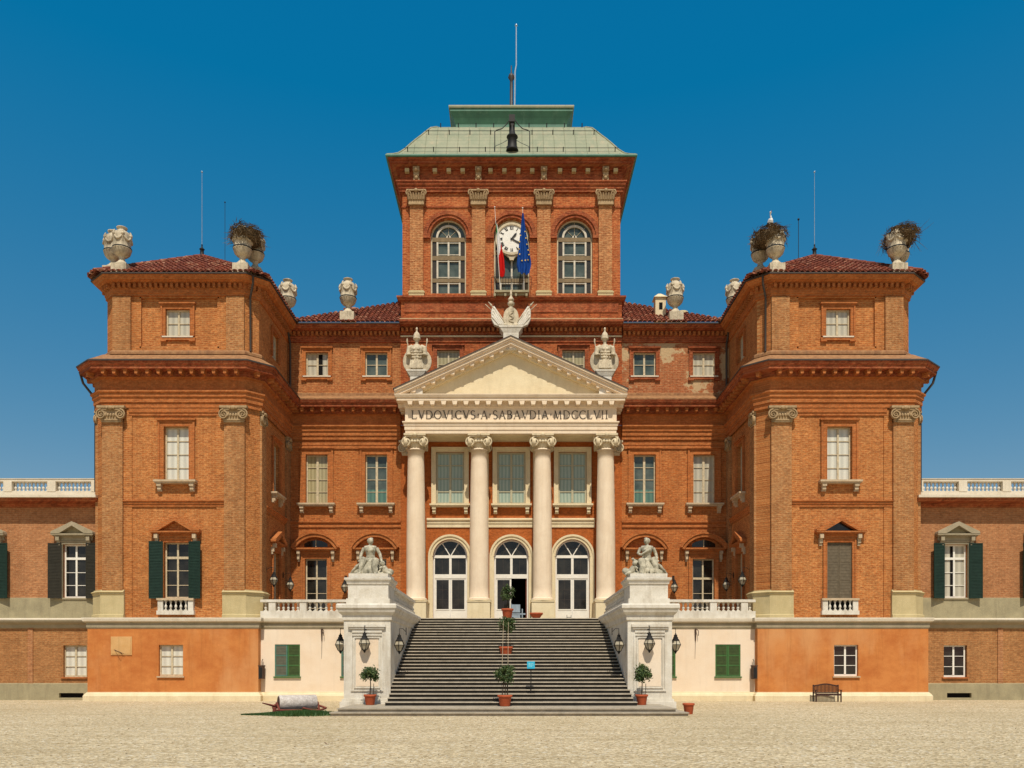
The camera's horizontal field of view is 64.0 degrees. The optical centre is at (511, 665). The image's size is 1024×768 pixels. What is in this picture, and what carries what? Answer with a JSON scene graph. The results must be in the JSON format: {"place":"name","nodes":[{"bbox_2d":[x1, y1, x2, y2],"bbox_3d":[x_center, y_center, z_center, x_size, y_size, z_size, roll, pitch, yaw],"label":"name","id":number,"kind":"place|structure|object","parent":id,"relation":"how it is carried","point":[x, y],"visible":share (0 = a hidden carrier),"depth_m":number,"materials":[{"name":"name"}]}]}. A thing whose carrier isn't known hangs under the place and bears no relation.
{"place":"outdoors","nodes":[
{"label":"outdoors","id":0,"kind":"place"},
{"bbox_2d":[241,709,333,716],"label":"grass","id":1,"kind":"structure","parent":0,"point":[298,713],"depth_m":28.82,"materials":[{"name":"green plant"}]},
{"bbox_2d":[0,689,1023,767],"bbox_3d":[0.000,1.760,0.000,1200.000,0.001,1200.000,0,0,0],"label":"gravel forecourt","id":2,"kind":"structure","parent":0,"point":[390,740],"depth_m":20.07,"materials":[{"name":"beige gravel"}]},
{"bbox_2d":[0,478,97,699],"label":"side wing","id":3,"kind":"structure","parent":2,"relation":"on","point":[47,562],"depth_m":42.00,"materials":[{"name":"orange brick"}]},
{"bbox_2d":[0,529,6,598],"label":"window","id":4,"kind":"structure","parent":3,"relation":"in","point":[3,546],"depth_m":41.76,"materials":[{"name":"white paint"}]},
{"bbox_2d":[48,521,94,598],"bbox_3d":[-22.350,-5.360,41.920,2.493,3.940,0.560,0,0,0],"label":"window","id":5,"kind":"structure","parent":3,"relation":"in","point":[79,559],"depth_m":41.84,"materials":[{"name":"white paint"}]},
{"bbox_2d":[60,645,87,678],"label":"window","id":6,"kind":"structure","parent":3,"relation":"in","point":[75,655],"depth_m":42.20,"materials":[{"name":"beige paint"}]},
{"bbox_2d":[262,695,326,711],"bbox_3d":[-7.925,1.417,30.027,2.377,0.685,0.865,0,0,-26],"label":"garden roller","id":7,"kind":"object","parent":2,"relation":"on","point":[295,702],"visible":0.93,"depth_m":29.84,"materials":[{"name":"stone"}]},
{"bbox_2d":[76,24,939,700],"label":"palace","id":8,"kind":"structure","parent":2,"relation":"on","point":[764,432],"depth_m":44.99,"materials":[{"name":"brick"}]},
{"bbox_2d":[102,229,118,266],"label":"urn","id":9,"kind":"object","parent":8,"relation":"on","point":[107,243],"visible":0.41,"depth_m":41.83,"materials":[{"name":"stone"}]},
{"bbox_2d":[111,225,132,271],"bbox_3d":[-19.400,-20.635,40.850,1.060,2.390,1.010,0,0,0],"label":"urn","id":10,"kind":"object","parent":8,"relation":"on","point":[121,238],"visible":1,"depth_m":40.52,"materials":[{"name":"stone"}]},
{"bbox_2d":[156,645,184,677],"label":"window","id":11,"kind":"structure","parent":8,"relation":"in","point":[171,656],"depth_m":40.80,"materials":[{"name":"beige paint"}]},
{"bbox_2d":[149,517,201,614],"bbox_3d":[-16.730,-4.967,40.920,2.572,4.855,0.560,0,0,0],"label":"window","id":12,"kind":"structure","parent":8,"relation":"in","point":[183,560],"depth_m":40.84,"materials":[{"name":"wood"}]},
{"bbox_2d":[153,418,197,491],"bbox_3d":[-16.730,-10.500,40.930,2.100,3.620,0.540,0,0,0],"label":"window","id":13,"kind":"structure","parent":8,"relation":"in","point":[180,442],"depth_m":40.93,"materials":[{"name":"glass"}]},
{"bbox_2d":[159,302,195,341],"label":"window","id":14,"kind":"structure","parent":8,"relation":"in","point":[180,315],"depth_m":41.11,"materials":[{"name":"brick"}]},
{"bbox_2d":[232,226,252,273],"bbox_3d":[-13.400,-20.635,40.850,1.060,2.390,1.010,0,0,0],"label":"urn","id":15,"kind":"object","parent":8,"relation":"on","point":[242,249],"visible":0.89,"depth_m":40.50,"materials":[{"name":"stone"}]},
{"bbox_2d":[224,218,269,253],"bbox_3d":[-13.286,-21.359,41.143,2.142,1.206,2.423,0,0,16],"label":"nest","id":16,"kind":"object","parent":15,"relation":"on","point":[253,235],"visible":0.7,"depth_m":40.53,"materials":[{"name":"brown plant"}]},
{"bbox_2d":[247,238,265,276],"bbox_3d":[-13.120,-20.965,42.000,1.060,2.390,1.010,0,0,0],"label":"urn","id":17,"kind":"object","parent":8,"relation":"on","point":[256,257],"visible":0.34,"depth_m":41.76,"materials":[{"name":"stone"}]},
{"bbox_2d":[258,659,264,678],"bbox_3d":[-12.400,0.163,40.735,0.260,0.994,0.389,0,0,0],"label":"meter box","id":18,"kind":"object","parent":8,"relation":"attached to","point":[261,671],"visible":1,"depth_m":40.56,"materials":[{"name":"metal"}]},
{"bbox_2d":[266,567,277,586],"bbox_3d":[-12.413,-4.610,42.568,0.612,1.060,0.417,0,0,-24],"label":"lantern","id":19,"kind":"object","parent":8,"relation":"attached to","point":[273,579],"visible":1,"depth_m":42.51,"materials":[{"name":"metal"}]},
{"bbox_2d":[271,325,280,364],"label":"window","id":20,"kind":"structure","parent":8,"relation":"in","point":[273,340],"depth_m":44.78,"materials":[{"name":"brick"}]},
{"bbox_2d":[271,435,285,506],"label":"window","id":21,"kind":"structure","parent":8,"relation":"in","point":[275,494],"depth_m":44.78,"materials":[{"name":"brick"}]},
{"bbox_2d":[270,532,287,610],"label":"window","id":22,"kind":"structure","parent":8,"relation":"in","point":[278,543],"depth_m":44.78,"materials":[{"name":"brick"}]},
{"bbox_2d":[278,278,296,307],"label":"urn","id":23,"kind":"object","parent":8,"relation":"on","point":[287,288],"visible":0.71,"depth_m":46.41,"materials":[{"name":"stone"}]},
{"bbox_2d":[283,572,293,591],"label":"lantern","id":24,"kind":"object","parent":8,"relation":"attached to","point":[290,584],"visible":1,"depth_m":45.61,"materials":[{"name":"metal"}]},
{"bbox_2d":[290,532,339,610],"bbox_3d":[-11.160,-4.970,46.770,2.721,5.160,0.660,0,0,0],"label":"window","id":25,"kind":"structure","parent":8,"relation":"in","point":[318,553],"depth_m":46.84,"materials":[{"name":"brick"}]},
{"bbox_2d":[297,447,335,512],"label":"window","id":26,"kind":"structure","parent":8,"relation":"in","point":[319,459],"depth_m":47.04,"materials":[{"name":"brick"}]},
{"bbox_2d":[300,346,332,380],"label":"window","id":27,"kind":"structure","parent":8,"relation":"in","point":[316,360],"depth_m":46.93,"materials":[{"name":"brick"}]},
{"bbox_2d":[341,576,347,593],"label":"lantern","id":28,"kind":"object","parent":8,"relation":"attached to","point":[344,587],"visible":0.77,"depth_m":46.41,"materials":[{"name":"metal"}]},
{"bbox_2d":[338,277,357,320],"bbox_3d":[-9.320,-20.834,46.800,1.102,2.486,1.050,0,0,0],"label":"urn","id":29,"kind":"object","parent":8,"relation":"on","point":[347,287],"visible":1,"depth_m":46.43,"materials":[{"name":"stone"}]},
{"bbox_2d":[350,532,398,568],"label":"window","id":30,"kind":"structure","parent":8,"relation":"in","point":[386,549],"depth_m":46.72,"materials":[{"name":"brick"}]},
{"bbox_2d":[356,447,394,512],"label":"window","id":31,"kind":"structure","parent":8,"relation":"in","point":[376,487],"depth_m":46.90,"materials":[{"name":"brick"}]},
{"bbox_2d":[360,346,392,380],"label":"window","id":32,"kind":"structure","parent":8,"relation":"in","point":[378,358],"depth_m":46.91,"materials":[{"name":"brick"}]},
{"bbox_2d":[403,327,431,393],"bbox_3d":[-5.220,-16.585,45.357,1.593,4.191,0.926,0,0,0],"label":"trophy","id":33,"kind":"object","parent":8,"relation":"on","point":[417,361],"visible":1,"depth_m":45.07,"materials":[{"name":"stone"}]},
{"bbox_2d":[432,344,464,369],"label":"window","id":34,"kind":"structure","parent":8,"relation":"in","point":[440,358],"depth_m":46.81,"materials":[{"name":"beige paint"}]},
{"bbox_2d":[431,221,465,292],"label":"window","id":35,"kind":"structure","parent":8,"relation":"in","point":[448,238],"depth_m":47.30,"materials":[{"name":"beige paint"}]},
{"bbox_2d":[428,534,469,617],"bbox_3d":[-3.500,-4.935,46.960,2.500,5.110,0.380,0,0,0],"label":"arched door","id":36,"kind":"structure","parent":8,"relation":"in","point":[449,566],"depth_m":47.08,"materials":[{"name":"white wood"}]},
{"bbox_2d":[429,447,469,513],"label":"window","id":37,"kind":"structure","parent":8,"relation":"in","point":[449,465],"depth_m":47.01,"materials":[{"name":"beige stone"}]},
{"bbox_2d":[494,206,504,289],"bbox_3d":[-0.652,-23.409,46.013,0.354,4.443,0.785,0,0,25],"label":"flag","id":38,"kind":"object","parent":8,"relation":"on","point":[501,265],"visible":1,"depth_m":46.10,"materials":[{"name":"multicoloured fabric"}]},
{"bbox_2d":[485,290,536,350],"bbox_3d":[-0.020,-19.031,45.300,2.864,3.381,0.880,0,0,0],"label":"trophy","id":39,"kind":"object","parent":8,"relation":"on","point":[511,322],"visible":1,"depth_m":45.02,"materials":[{"name":"stone"}]},
{"bbox_2d":[489,534,532,617],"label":"arched door","id":40,"kind":"structure","parent":8,"relation":"in","point":[511,564],"depth_m":47.08,"materials":[{"name":"white wood"}]},
{"bbox_2d":[494,221,528,292],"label":"window","id":41,"kind":"structure","parent":8,"relation":"in","point":[511,270],"depth_m":47.30,"materials":[{"name":"grey glass"}]},
{"bbox_2d":[491,447,531,513],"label":"window","id":42,"kind":"structure","parent":8,"relation":"in","point":[508,462],"depth_m":47.02,"materials":[{"name":"glass"}]},
{"bbox_2d":[494,114,529,150],"bbox_3d":[0.294,-30.957,47.326,1.786,3.035,2.036,0,0,30],"label":"bell","id":43,"kind":"object","parent":8,"relation":"hanging from","point":[512,137],"visible":0.96,"depth_m":46.88,"materials":[{"name":"metal"}]},
{"bbox_2d":[517,207,530,274],"bbox_3d":[0.693,-23.384,46.030,0.650,4.393,0.556,0,0,-31],"label":"flag","id":44,"kind":"object","parent":8,"relation":"on","point":[523,262],"visible":1,"depth_m":45.97,"materials":[{"name":"blue fabric"}]},
{"bbox_2d":[552,447,592,513],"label":"window","id":45,"kind":"structure","parent":8,"relation":"in","point":[572,465],"depth_m":47.01,"materials":[{"name":"glass"}]},
{"bbox_2d":[557,344,589,369],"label":"window","id":46,"kind":"structure","parent":8,"relation":"in","point":[581,358],"depth_m":46.81,"materials":[{"name":"white glass"}]},
{"bbox_2d":[552,534,594,617],"bbox_3d":[3.500,-4.935,46.960,2.500,5.110,0.380,0,0,0],"label":"arched door","id":47,"kind":"structure","parent":8,"relation":"in","point":[570,562],"depth_m":47.08,"materials":[{"name":"white wood"}]},
{"bbox_2d":[557,221,591,292],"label":"window","id":48,"kind":"structure","parent":8,"relation":"in","point":[574,238],"depth_m":47.30,"materials":[{"name":"beige paint"}]},
{"bbox_2d":[590,327,618,393],"bbox_3d":[5.160,-16.585,45.357,1.593,4.191,0.926,0,0,0],"label":"trophy","id":49,"kind":"object","parent":8,"relation":"on","point":[604,360],"visible":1,"depth_m":45.07,"materials":[{"name":"stone"}]},
{"bbox_2d":[620,532,668,567],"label":"window","id":50,"kind":"structure","parent":8,"relation":"in","point":[631,550],"depth_m":46.72,"materials":[{"name":"brick"}]},
{"bbox_2d":[628,346,660,380],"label":"window","id":51,"kind":"structure","parent":8,"relation":"in","point":[642,358],"depth_m":46.93,"materials":[{"name":"beige paint"}]},
{"bbox_2d":[626,447,663,512],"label":"window","id":52,"kind":"structure","parent":8,"relation":"in","point":[644,463],"depth_m":46.89,"materials":[{"name":"glass"}]},
{"bbox_2d":[671,576,677,593],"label":"lantern","id":53,"kind":"object","parent":8,"relation":"attached to","point":[674,586],"visible":1,"depth_m":46.44,"materials":[{"name":"metal"}]},
{"bbox_2d":[666,277,684,320],"bbox_3d":[9.350,-20.834,46.800,1.102,2.486,1.050,0,0,0],"label":"urn","id":54,"kind":"object","parent":8,"relation":"on","point":[675,287],"visible":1,"depth_m":46.43,"materials":[{"name":"stone"}]},
{"bbox_2d":[680,532,727,610],"bbox_3d":[10.980,-4.970,46.770,2.721,5.160,0.660,0,0,0],"label":"window","id":55,"kind":"structure","parent":8,"relation":"in","point":[705,554],"depth_m":46.84,"materials":[{"name":"brick"}]},
{"bbox_2d":[685,447,723,512],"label":"window","id":56,"kind":"structure","parent":8,"relation":"in","point":[700,459],"depth_m":47.04,"materials":[{"name":"brick"}]},
{"bbox_2d":[688,346,720,380],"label":"window","id":57,"kind":"structure","parent":8,"relation":"in","point":[703,360],"depth_m":46.93,"materials":[{"name":"white glass"}]},
{"bbox_2d":[722,572,733,591],"bbox_3d":[12.053,-4.660,45.733,0.612,1.060,0.417,0,0,-24],"label":"lantern","id":58,"kind":"object","parent":8,"relation":"attached to","point":[726,585],"visible":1,"depth_m":45.61,"materials":[{"name":"metal"}]},
{"bbox_2d":[725,278,740,304],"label":"urn","id":59,"kind":"object","parent":8,"relation":"on","point":[731,288],"visible":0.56,"depth_m":46.45,"materials":[{"name":"stone"}]},
{"bbox_2d":[730,435,745,506],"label":"window","id":60,"kind":"structure","parent":8,"relation":"in","point":[740,495],"depth_m":44.31,"materials":[{"name":"brick"}]},
{"bbox_2d":[729,532,746,610],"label":"window","id":61,"kind":"structure","parent":8,"relation":"in","point":[737,543],"depth_m":44.45,"materials":[{"name":"brick"}]},
{"bbox_2d":[736,325,745,364],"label":"window","id":62,"kind":"structure","parent":8,"relation":"in","point":[743,330],"depth_m":44.68,"materials":[{"name":"brick"}]},
{"bbox_2d":[738,567,749,586],"bbox_3d":[12.073,-4.610,42.568,0.612,1.060,0.417,0,0,24],"label":"lantern","id":63,"kind":"object","parent":8,"relation":"attached to","point":[742,579],"visible":1,"depth_m":42.52,"materials":[{"name":"metal"}]},
{"bbox_2d":[750,659,757,678],"bbox_3d":[12.060,0.163,40.735,0.260,0.994,0.389,0,0,0],"label":"meter box","id":64,"kind":"object","parent":8,"relation":"attached to","point":[753,671],"visible":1,"depth_m":40.56,"materials":[{"name":"metal"}]},
{"bbox_2d":[750,234,767,276],"bbox_3d":[12.750,-20.965,42.000,1.060,2.390,1.010,0,0,0],"label":"urn","id":65,"kind":"object","parent":8,"relation":"on","point":[759,257],"visible":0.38,"depth_m":41.74,"materials":[{"name":"stone"}]},
{"bbox_2d":[765,226,785,273],"bbox_3d":[13.150,-20.635,40.850,1.060,2.390,1.010,0,0,0],"label":"urn","id":66,"kind":"object","parent":8,"relation":"on","point":[774,250],"visible":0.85,"depth_m":40.49,"materials":[{"name":"stone"}]},
{"bbox_2d":[748,221,791,261],"bbox_3d":[12.914,-21.309,41.167,2.106,1.138,2.457,0,0,15],"label":"nest","id":67,"kind":"object","parent":66,"relation":"on","point":[762,237],"visible":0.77,"depth_m":40.55,"materials":[{"name":"brown plant"}]},
{"bbox_2d":[767,211,772,227],"bbox_3d":[13.050,-22.324,41.217,0.294,0.972,0.637,0,0,0],"label":"stork","id":68,"kind":"object","parent":67,"relation":"on","point":[770,219],"visible":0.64,"depth_m":41.18},
{"bbox_2d":[820,302,856,341],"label":"window","id":69,"kind":"structure","parent":8,"relation":"in","point":[834,315],"depth_m":41.11,"materials":[{"name":"glass"}]},
{"bbox_2d":[814,517,866,614],"bbox_3d":[16.390,-4.967,40.920,2.500,4.855,0.560,0,0,0],"label":"window","id":70,"kind":"structure","parent":8,"relation":"in","point":[836,600],"depth_m":40.92,"materials":[{"name":"brick"}]},
{"bbox_2d":[818,418,862,491],"bbox_3d":[16.390,-10.500,40.930,2.100,3.620,0.540,0,0,0],"label":"window","id":71,"kind":"structure","parent":8,"relation":"in","point":[835,442],"depth_m":40.93,"materials":[{"name":"glass"}]},
{"bbox_2d":[833,645,860,677],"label":"window","id":72,"kind":"structure","parent":8,"relation":"in","point":[845,656],"depth_m":40.80,"materials":[{"name":"white paint"}]},
{"bbox_2d":[886,226,907,271],"bbox_3d":[19.200,-20.635,40.850,1.060,2.390,1.010,0,0,0],"label":"urn","id":73,"kind":"object","parent":8,"relation":"on","point":[896,245],"visible":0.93,"depth_m":40.52,"materials":[{"name":"stone"}]},
{"bbox_2d":[875,220,933,258],"bbox_3d":[19.536,-21.233,41.051,2.290,1.336,2.609,0,0,0],"label":"nest","id":74,"kind":"object","parent":73,"relation":"on","point":[908,231],"visible":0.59,"depth_m":40.45,"materials":[{"name":"brown plant"}]},
{"bbox_2d":[890,245,910,262],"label":"urn","id":75,"kind":"object","parent":8,"relation":"on","point":[906,255],"visible":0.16,"depth_m":41.82,"materials":[{"name":"stone"}]},
{"bbox_2d":[261,618,754,700],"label":"terrace","id":76,"kind":"structure","parent":2,"relation":"on","point":[715,663],"depth_m":41.00,"materials":[{"name":"beige paint"}]},
{"bbox_2d":[273,644,300,677],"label":"window","id":77,"kind":"structure","parent":76,"relation":"in","point":[287,656],"depth_m":41.03,"materials":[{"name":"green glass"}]},
{"bbox_2d":[260,600,345,617],"bbox_3d":[-9.465,-2.837,41.110,6.130,0.926,0.420,0,0,0],"label":"balustrade","id":78,"kind":"object","parent":76,"relation":"on","point":[302,612],"visible":0.67,"depth_m":40.92,"materials":[{"name":"stone"}]},
{"bbox_2d":[340,650,343,677],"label":"window","id":79,"kind":"structure","parent":76,"relation":"in","point":[342,653],"depth_m":41.03,"materials":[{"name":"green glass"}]},
{"bbox_2d":[499,584,515,617],"bbox_3d":[-0.155,-3.253,41.405,0.878,1.766,0.850,0,0,-22],"label":"potted tree","id":80,"kind":"object","parent":76,"relation":"on","point":[506,595],"visible":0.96,"depth_m":41.19,"materials":[{"name":"green plant"}]},
{"bbox_2d":[511,604,524,617],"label":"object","id":81,"kind":"structure","parent":76,"relation":"on","point":[516,607],"depth_m":46.55,"materials":[{"name":"metal"}]},
{"bbox_2d":[530,612,542,617],"bbox_3d":[1.260,-2.520,41.500,0.680,0.300,0.680,0,0,0],"label":"flower pot","id":82,"kind":"object","parent":76,"relation":"on","point":[536,614],"visible":0.88,"depth_m":41.27,"materials":[{"name":"ceramic"}]},
{"bbox_2d":[672,650,676,677],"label":"window","id":83,"kind":"structure","parent":76,"relation":"in","point":[673,653],"depth_m":41.03,"materials":[{"name":"green wood"}]},
{"bbox_2d":[670,600,755,617],"bbox_3d":[9.160,-2.837,41.110,6.060,0.926,0.420,0,0,0],"label":"balustrade","id":84,"kind":"object","parent":76,"relation":"on","point":[742,610],"visible":0.71,"depth_m":40.92,"materials":[{"name":"stone"}]},
{"bbox_2d":[714,644,741,677],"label":"window","id":85,"kind":"structure","parent":76,"relation":"in","point":[727,656],"depth_m":41.03,"materials":[{"name":"green wood"}]},
{"bbox_2d":[329,573,688,715],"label":"staircase","id":86,"kind":"structure","parent":2,"relation":"on","point":[446,667],"depth_m":32.46,"materials":[{"name":"stone"}]},
{"bbox_2d":[335,628,343,653],"bbox_3d":[-6.862,-1.010,32.990,0.494,1.060,0.396,0,0,30],"label":"lantern","id":87,"kind":"object","parent":86,"relation":"attached to","point":[339,644],"visible":0.81,"depth_m":32.91,"materials":[{"name":"metal"}]},
{"bbox_2d":[359,625,369,652],"bbox_3d":[-5.744,-1.046,32.056,0.396,1.092,0.468,0,0,-30],"label":"lantern","id":88,"kind":"object","parent":86,"relation":"attached to","point":[364,643],"visible":1,"depth_m":31.96,"materials":[{"name":"metal"}]},
{"bbox_2d":[359,665,379,704],"bbox_3d":[-5.458,0.729,31.427,0.852,1.553,0.911,0,0,0],"label":"potted tree","id":89,"kind":"object","parent":86,"relation":"on","point":[370,673],"visible":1,"depth_m":31.30,"materials":[{"name":"green plant"}]},
{"bbox_2d":[350,538,393,575],"bbox_3d":[-5.667,-4.359,33.223,1.801,1.697,1.146,0,0,0],"label":"statue","id":90,"kind":"object","parent":86,"relation":"on","point":[369,563],"visible":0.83,"depth_m":33.05,"materials":[{"name":"stone"}]},
{"bbox_2d":[394,628,406,653],"bbox_3d":[-4.462,-0.990,32.790,0.494,1.060,0.396,0,0,30],"label":"lantern","id":91,"kind":"object","parent":86,"relation":"attached to","point":[399,645],"visible":1,"depth_m":32.71,"materials":[{"name":"metal"}]},
{"bbox_2d":[395,588,414,613],"bbox_3d":[-5.010,-2.853,38.002,0.360,0.815,7.365,0,0,0],"label":"parapet","id":92,"kind":"object","parent":86,"relation":"on","point":[403,600],"visible":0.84,"depth_m":37.64,"materials":[{"name":"stone"}]},
{"bbox_2d":[493,664,515,705],"bbox_3d":[-0.252,0.710,30.481,0.860,1.592,0.802,0,0,0],"label":"potted tree","id":93,"kind":"object","parent":86,"relation":"on","point":[508,677],"visible":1,"depth_m":30.30,"materials":[{"name":"green plant"}]},
{"bbox_2d":[498,616,515,653],"bbox_3d":[-0.200,-1.279,36.158,0.889,1.846,0.898,0,0,37],"label":"potted tree","id":94,"kind":"object","parent":86,"relation":"on","point":[506,649],"visible":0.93,"depth_m":35.99,"materials":[{"name":"green plant"}]},
{"bbox_2d":[527,661,534,692],"bbox_3d":[0.760,0.456,31.820,0.320,1.240,0.280,0,0,0],"label":"notice sign","id":95,"kind":"object","parent":86,"relation":"on","point":[530,665],"visible":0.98,"depth_m":31.79,"materials":[{"name":"metal"}]},
{"bbox_2d":[604,588,623,613],"bbox_3d":[4.830,-2.853,38.002,0.360,0.815,7.365,0,0,0],"label":"balustrade","id":96,"kind":"object","parent":86,"relation":"on","point":[614,600],"visible":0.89,"depth_m":37.64,"materials":[{"name":"stone"}]},
{"bbox_2d":[612,628,623,653],"bbox_3d":[4.282,-0.990,32.790,0.494,1.060,0.396,0,0,-30],"label":"lantern","id":97,"kind":"object","parent":86,"relation":"attached to","point":[618,644],"visible":1,"depth_m":32.70,"materials":[{"name":"metal"}]},
{"bbox_2d":[634,662,652,704],"bbox_3d":[5.028,0.676,31.425,0.808,1.659,0.909,0,0,-26],"label":"potted tree","id":98,"kind":"object","parent":86,"relation":"on","point":[641,671],"visible":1,"depth_m":31.29,"materials":[{"name":"green plant"}]},
{"bbox_2d":[622,538,667,575],"bbox_3d":[5.426,-4.359,33.223,1.843,1.697,1.146,0,0,0],"label":"statue","id":99,"kind":"object","parent":86,"relation":"on","point":[646,563],"visible":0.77,"depth_m":33.05,"materials":[{"name":"stone"}]},
{"bbox_2d":[644,625,654,652],"bbox_3d":[5.396,-1.046,32.056,0.396,1.092,0.468,0,0,-30],"label":"lantern","id":100,"kind":"object","parent":86,"relation":"attached to","point":[649,643],"visible":1,"depth_m":31.96,"materials":[{"name":"metal"}]},
{"bbox_2d":[672,628,680,653],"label":"lantern","id":101,"kind":"object","parent":86,"relation":"attached to","point":[676,644],"visible":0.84,"depth_m":32.90,"materials":[{"name":"metal"}]},
{"bbox_2d":[682,703,694,713],"bbox_3d":[6.420,1.560,29.700,0.433,0.400,0.433,0,0,0],"label":"flower pot","id":102,"kind":"object","parent":2,"relation":"on","point":[688,707],"visible":0.91,"depth_m":29.55,"materials":[{"name":"ceramic"}]},
{"bbox_2d":[813,683,841,701],"bbox_3d":[15.358,1.315,39.869,1.251,0.891,0.513,0,0,3],"label":"park bench","id":103,"kind":"object","parent":2,"relation":"on","point":[816,692],"visible":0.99,"depth_m":40.06,"materials":[{"name":"brown wood"}]},
{"bbox_2d":[917,478,1023,699],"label":"side wing","id":104,"kind":"structure","parent":2,"relation":"on","point":[972,565],"depth_m":42.00,"materials":[{"name":"orange brick"}]},
{"bbox_2d":[942,645,968,678],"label":"window","id":105,"kind":"structure","parent":104,"relation":"in","point":[954,655],"depth_m":42.20,"materials":[{"name":"white paint"}]},
{"bbox_2d":[934,521,982,598],"bbox_3d":[22.750,-5.360,41.920,2.493,3.940,0.560,0,0,0],"label":"window","id":106,"kind":"structure","parent":104,"relation":"in","point":[949,560],"depth_m":41.84,"materials":[{"name":"white paint"}]},
{"bbox_2d":[1023,533,1023,597],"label":"window","id":107,"kind":"structure","parent":104,"relation":"in","point":[1023,533],"depth_m":41.72,"materials":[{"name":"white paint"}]},
{"bbox_2d":[0,0,1023,490],"label":"sky","id":108,"kind":"structure","parent":0,"point":[113,113],"materials":[{"name":"blue"}]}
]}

